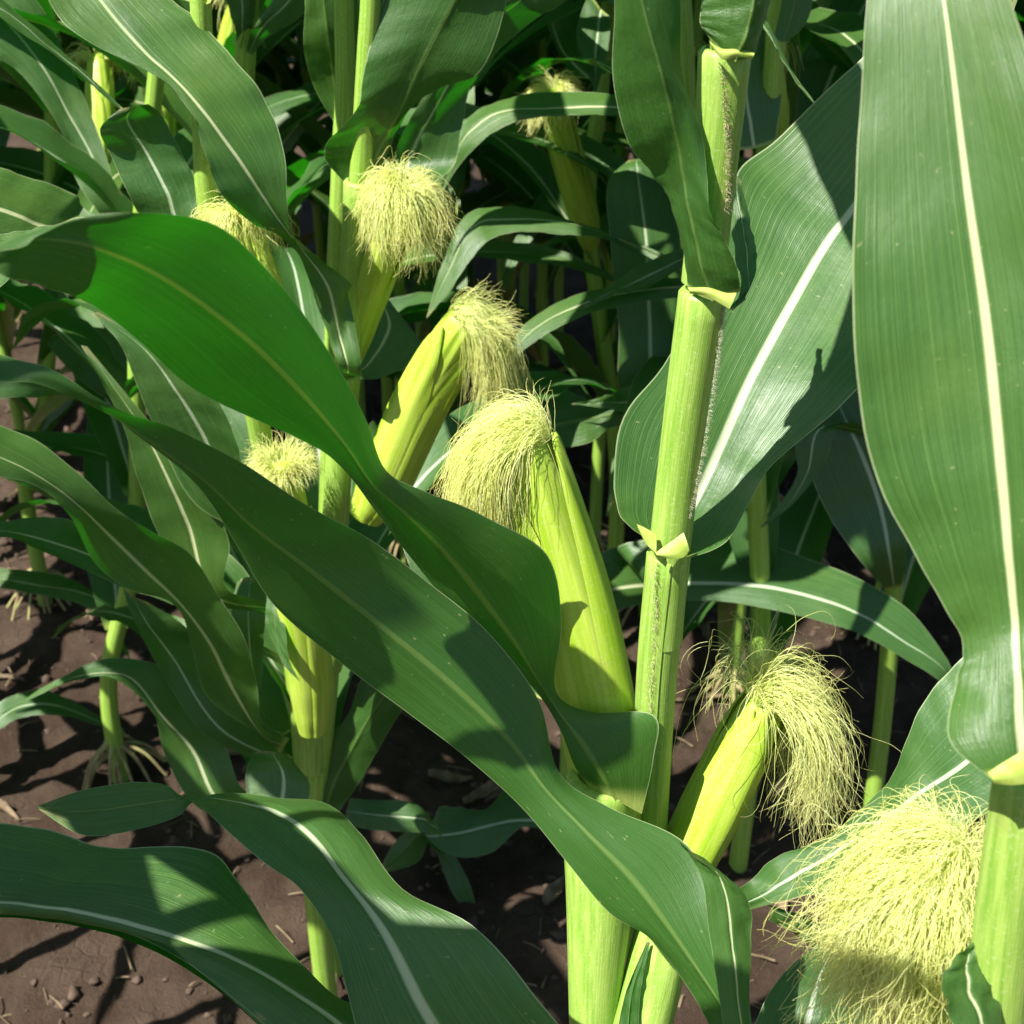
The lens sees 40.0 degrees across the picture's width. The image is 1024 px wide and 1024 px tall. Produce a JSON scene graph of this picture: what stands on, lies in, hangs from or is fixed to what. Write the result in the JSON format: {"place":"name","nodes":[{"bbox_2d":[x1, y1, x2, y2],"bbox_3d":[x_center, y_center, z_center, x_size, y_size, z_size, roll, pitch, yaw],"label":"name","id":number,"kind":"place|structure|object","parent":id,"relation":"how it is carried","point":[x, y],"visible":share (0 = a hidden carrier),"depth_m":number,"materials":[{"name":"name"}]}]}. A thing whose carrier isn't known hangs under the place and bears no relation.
{"place":"outdoors","nodes":[
{"label":"outdoors","id":0,"kind":"place"},
{"bbox_2d":[0,37,986,1023],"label":"soil ground","id":1,"kind":"structure","parent":0,"point":[54,961],"depth_m":2.41,"materials":[{"name":"brown soil"}]},
{"bbox_2d":[0,84,29,479],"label":"maize plant","id":2,"kind":"object","parent":1,"relation":"on","point":[8,323],"visible":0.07,"depth_m":3.27,"materials":[{"name":"green plant"}]},
{"bbox_2d":[0,41,141,374],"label":"maize plant","id":3,"kind":"object","parent":1,"relation":"on","point":[22,102],"visible":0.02,"depth_m":2.62,"materials":[{"name":"green plant"}]},
{"bbox_2d":[0,0,193,789],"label":"maize plant","id":4,"kind":"object","parent":1,"relation":"on","point":[77,150],"visible":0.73,"depth_m":2.09,"materials":[{"name":"green plant"}]},
{"bbox_2d":[59,31,144,190],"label":"maize plant","id":5,"kind":"object","parent":1,"relation":"on","point":[68,40],"depth_m":2.77,"materials":[{"name":"green plant"}]},
{"bbox_2d":[59,0,226,299],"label":"maize plant","id":6,"kind":"object","parent":1,"relation":"on","point":[86,204],"depth_m":2.38,"materials":[{"name":"green plant"}]},
{"bbox_2d":[0,0,304,620],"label":"maize plant","id":7,"kind":"object","parent":1,"relation":"on","point":[55,173],"visible":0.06,"depth_m":2.61,"materials":[{"name":"green plant"}]},
{"bbox_2d":[0,0,342,977],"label":"maize plant","id":8,"kind":"object","parent":1,"relation":"on","point":[208,686],"visible":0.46,"depth_m":1.55,"materials":[{"name":"green plant"}]},
{"bbox_2d":[31,80,328,220],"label":"maize plant","id":9,"kind":"object","parent":1,"relation":"on","point":[323,208],"visible":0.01,"depth_m":2.93,"materials":[{"name":"green plant"}]},
{"bbox_2d":[0,49,497,264],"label":"maize plant","id":10,"kind":"object","parent":1,"relation":"on","point":[277,63],"visible":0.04,"depth_m":3.25,"materials":[{"name":"green plant"}]},
{"bbox_2d":[0,782,557,1023],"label":"maize plant","id":11,"kind":"object","parent":1,"relation":"on","point":[405,957],"visible":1,"depth_m":0.94,"materials":[{"name":"green plant"}]},
{"bbox_2d":[257,22,314,247],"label":"maize plant","id":12,"kind":"object","parent":1,"relation":"on","point":[297,72],"visible":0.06,"depth_m":3.37,"materials":[{"name":"green plant"}]},
{"bbox_2d":[0,9,582,381],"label":"maize plant","id":13,"kind":"object","parent":1,"relation":"on","point":[284,122],"visible":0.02,"depth_m":2.65,"materials":[{"name":"green plant"}]},
{"bbox_2d":[49,0,536,996],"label":"maize plant","id":14,"kind":"object","parent":1,"relation":"on","point":[411,54],"visible":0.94,"depth_m":1.39,"materials":[{"name":"green plant"}]},
{"bbox_2d":[12,0,607,461],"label":"maize plant","id":15,"kind":"object","parent":1,"relation":"on","point":[254,30],"visible":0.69,"depth_m":2.02,"materials":[{"name":"green plant"}]},
{"bbox_2d":[24,0,627,416],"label":"maize plant","id":16,"kind":"object","parent":1,"relation":"on","point":[494,192],"visible":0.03,"depth_m":2.88,"materials":[{"name":"green plant"}]},
{"bbox_2d":[24,0,629,418],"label":"maize plant","id":17,"kind":"object","parent":1,"relation":"on","point":[308,144],"depth_m":3.13,"materials":[{"name":"green plant"}]},
{"bbox_2d":[58,0,606,564],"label":"maize plant","id":18,"kind":"object","parent":1,"relation":"on","point":[312,126],"visible":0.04,"depth_m":2.60,"materials":[{"name":"green plant"}]},
{"bbox_2d":[0,0,678,430],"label":"maize plant","id":19,"kind":"object","parent":1,"relation":"on","point":[602,158],"visible":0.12,"depth_m":2.25,"materials":[{"name":"green plant"}]},
{"bbox_2d":[286,57,406,294],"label":"maize plant","id":20,"kind":"object","parent":1,"relation":"on","point":[291,60],"depth_m":3.65,"materials":[{"name":"green plant"}]},
{"bbox_2d":[279,29,489,240],"bbox_3d":[-0.614,-1.390,3.489,1.713,2.179,0.439,15,33,24],"label":"maize plant","id":21,"kind":"object","parent":1,"relation":"on","point":[325,111],"visible":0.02,"depth_m":3.57,"materials":[{"name":"green plant"}]},
{"bbox_2d":[281,36,554,374],"bbox_3d":[-0.023,-1.169,2.975,1.776,2.310,0.532,-22,37,-33],"label":"maize plant","id":22,"kind":"object","parent":1,"relation":"on","point":[499,80],"visible":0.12,"depth_m":3.13,"materials":[{"name":"green plant"}]},
{"bbox_2d":[213,27,625,552],"bbox_3d":[0.177,-0.801,2.499,1.711,2.149,0.571,0,30,0],"label":"maize plant","id":23,"kind":"object","parent":1,"relation":"on","point":[513,175],"visible":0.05,"depth_m":2.70,"materials":[{"name":"green plant"}]},
{"bbox_2d":[0,354,873,1023],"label":"maize plant","id":24,"kind":"object","parent":1,"relation":"on","point":[400,634],"visible":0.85,"depth_m":0.95,"materials":[{"name":"green plant"}]},
{"bbox_2d":[263,0,613,489],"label":"maize plant","id":25,"kind":"object","parent":1,"relation":"on","point":[316,167],"visible":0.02,"depth_m":2.42,"materials":[{"name":"green plant"}]},
{"bbox_2d":[264,34,615,365],"bbox_3d":[0.009,-1.077,2.768,1.708,2.357,0.504,-17,34,-27],"label":"maize plant","id":26,"kind":"object","parent":1,"relation":"on","point":[278,104],"visible":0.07,"depth_m":2.92,"materials":[{"name":"green plant"}]},
{"bbox_2d":[266,0,615,730],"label":"maize plant","id":27,"kind":"object","parent":1,"relation":"on","point":[398,192],"visible":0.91,"depth_m":1.51,"materials":[{"name":"green plant"}]},
{"bbox_2d":[414,74,513,336],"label":"maize plant","id":28,"kind":"object","parent":1,"relation":"on","point":[417,327],"depth_m":4.06,"materials":[{"name":"green plant"}]},
{"bbox_2d":[325,82,615,343],"bbox_3d":[0.300,-1.165,3.324,1.590,1.954,0.322,-16,33,-25],"label":"maize plant","id":29,"kind":"object","parent":1,"relation":"on","point":[491,90],"visible":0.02,"depth_m":3.36,"materials":[{"name":"green plant"}]},
{"bbox_2d":[459,79,485,289],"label":"maize plant","id":30,"kind":"object","parent":1,"relation":"on","point":[479,101],"visible":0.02,"depth_m":2.75,"materials":[{"name":"green plant"}]},
{"bbox_2d":[382,737,567,902],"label":"weed","id":31,"kind":"object","parent":1,"relation":"on","point":[499,821],"visible":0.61,"depth_m":2.14,"materials":[{"name":"green plant"}]},
{"bbox_2d":[280,0,679,615],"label":"maize plant","id":32,"kind":"object","parent":1,"relation":"on","point":[567,185],"visible":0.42,"depth_m":2.17,"materials":[{"name":"green plant"}]},
{"bbox_2d":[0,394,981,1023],"bbox_3d":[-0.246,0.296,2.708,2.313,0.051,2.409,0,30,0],"label":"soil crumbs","id":33,"kind":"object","parent":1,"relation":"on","point":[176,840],"visible":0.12,"depth_m":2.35,"materials":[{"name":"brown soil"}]},
{"bbox_2d":[0,399,985,1023],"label":"straw litter","id":34,"kind":"object","parent":1,"relation":"on","point":[554,889],"visible":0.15,"depth_m":2.38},
{"bbox_2d":[485,68,504,287],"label":"maize plant","id":35,"kind":"object","parent":1,"relation":"on","point":[500,266],"visible":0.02,"depth_m":4.39,"materials":[{"name":"green plant"}]},
{"bbox_2d":[0,0,1016,1023],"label":"maize plant","id":36,"kind":"object","parent":1,"relation":"on","point":[750,384],"visible":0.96,"depth_m":0.99,"materials":[{"name":"green plant"}]},
{"bbox_2d":[485,51,553,309],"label":"maize plant","id":37,"kind":"object","parent":1,"relation":"on","point":[524,284],"visible":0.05,"depth_m":4.21,"materials":[{"name":"green plant"}]},
{"bbox_2d":[485,50,563,331],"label":"maize plant","id":38,"kind":"object","parent":1,"relation":"on","point":[558,286],"visible":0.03,"depth_m":3.94,"materials":[{"name":"green plant"}]},
{"bbox_2d":[485,64,565,206],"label":"maize plant","id":39,"kind":"object","parent":1,"relation":"on","point":[491,101],"visible":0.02,"depth_m":3.64,"materials":[{"name":"green plant"}]},
{"bbox_2d":[554,45,614,93],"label":"maize plant","id":40,"kind":"object","parent":1,"relation":"on","point":[611,89],"depth_m":3.26,"materials":[{"name":"green plant"}]},
{"bbox_2d":[581,93,614,127],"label":"maize plant","id":41,"kind":"object","parent":1,"relation":"on","point":[585,122],"depth_m":2.53,"materials":[{"name":"green plant"}]},
{"bbox_2d":[603,115,615,265],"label":"maize plant","id":42,"kind":"object","parent":1,"relation":"on","point":[609,126],"depth_m":4.34,"materials":[{"name":"green plant"}]},
{"bbox_2d":[498,33,743,294],"bbox_3d":[0.413,-1.008,2.915,0.296,2.090,1.738,12,32,21],"label":"maize plant","id":43,"kind":"object","parent":1,"relation":"on","point":[542,203],"visible":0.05,"depth_m":2.47,"materials":[{"name":"green plant"}]},
{"bbox_2d":[469,0,829,565],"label":"maize plant","id":44,"kind":"object","parent":1,"relation":"on","point":[556,15],"visible":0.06,"depth_m":2.10,"materials":[{"name":"green plant"}]},
{"bbox_2d":[497,0,832,872],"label":"maize plant","id":45,"kind":"object","parent":1,"relation":"on","point":[801,526],"visible":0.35,"depth_m":1.95,"materials":[{"name":"green plant"}]},
{"bbox_2d":[587,32,783,503],"bbox_3d":[0.540,-0.905,2.740,0.321,2.088,1.677,-25,38,-37],"label":"maize plant","id":46,"kind":"object","parent":1,"relation":"on","point":[610,118],"visible":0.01,"depth_m":2.99,"materials":[{"name":"green plant"}]},
{"bbox_2d":[427,0,951,680],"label":"maize plant","id":47,"kind":"object","parent":1,"relation":"on","point":[641,292],"visible":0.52,"depth_m":1.92,"materials":[{"name":"green plant"}]},
{"bbox_2d":[557,0,865,627],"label":"maize plant","id":48,"kind":"object","parent":1,"relation":"on","point":[844,31],"visible":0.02,"depth_m":1.85,"materials":[{"name":"green plant"}]},
{"bbox_2d":[542,0,880,649],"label":"maize plant","id":49,"kind":"object","parent":1,"relation":"on","point":[832,52],"visible":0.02,"depth_m":2.12,"materials":[{"name":"green plant"}]},
{"bbox_2d":[606,0,866,709],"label":"maize plant","id":50,"kind":"object","parent":1,"relation":"on","point":[816,73],"visible":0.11,"depth_m":2.16,"materials":[{"name":"green plant"}]},
{"bbox_2d":[760,389,930,806],"bbox_3d":[0.550,-0.490,2.004,1.094,2.106,0.720,0,30,0],"label":"maize plant","id":51,"kind":"object","parent":1,"relation":"on","point":[834,463],"visible":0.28,"depth_m":2.00,"materials":[{"name":"green plant"}]},
{"bbox_2d":[757,0,1023,1023],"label":"maize plant","id":52,"kind":"object","parent":1,"relation":"on","point":[939,278],"visible":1,"depth_m":0.64,"materials":[{"name":"green plant"}]},
{"bbox_2d":[1014,0,1023,31],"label":"maize plant","id":53,"kind":"object","parent":1,"relation":"on","point":[1019,8],"depth_m":2.46,"materials":[{"name":"green plant"}]},
{"bbox_2d":[1015,12,1023,20],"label":"maize plant","id":54,"kind":"object","parent":1,"relation":"on","point":[1019,17],"depth_m":2.38,"materials":[{"name":"green plant"}]},
{"bbox_2d":[625,147,638,158],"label":"maize plant","id":55,"kind":"object","parent":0,"point":[628,150],"visible":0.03,"depth_m":4.33,"materials":[{"name":"green plant"}]}
]}

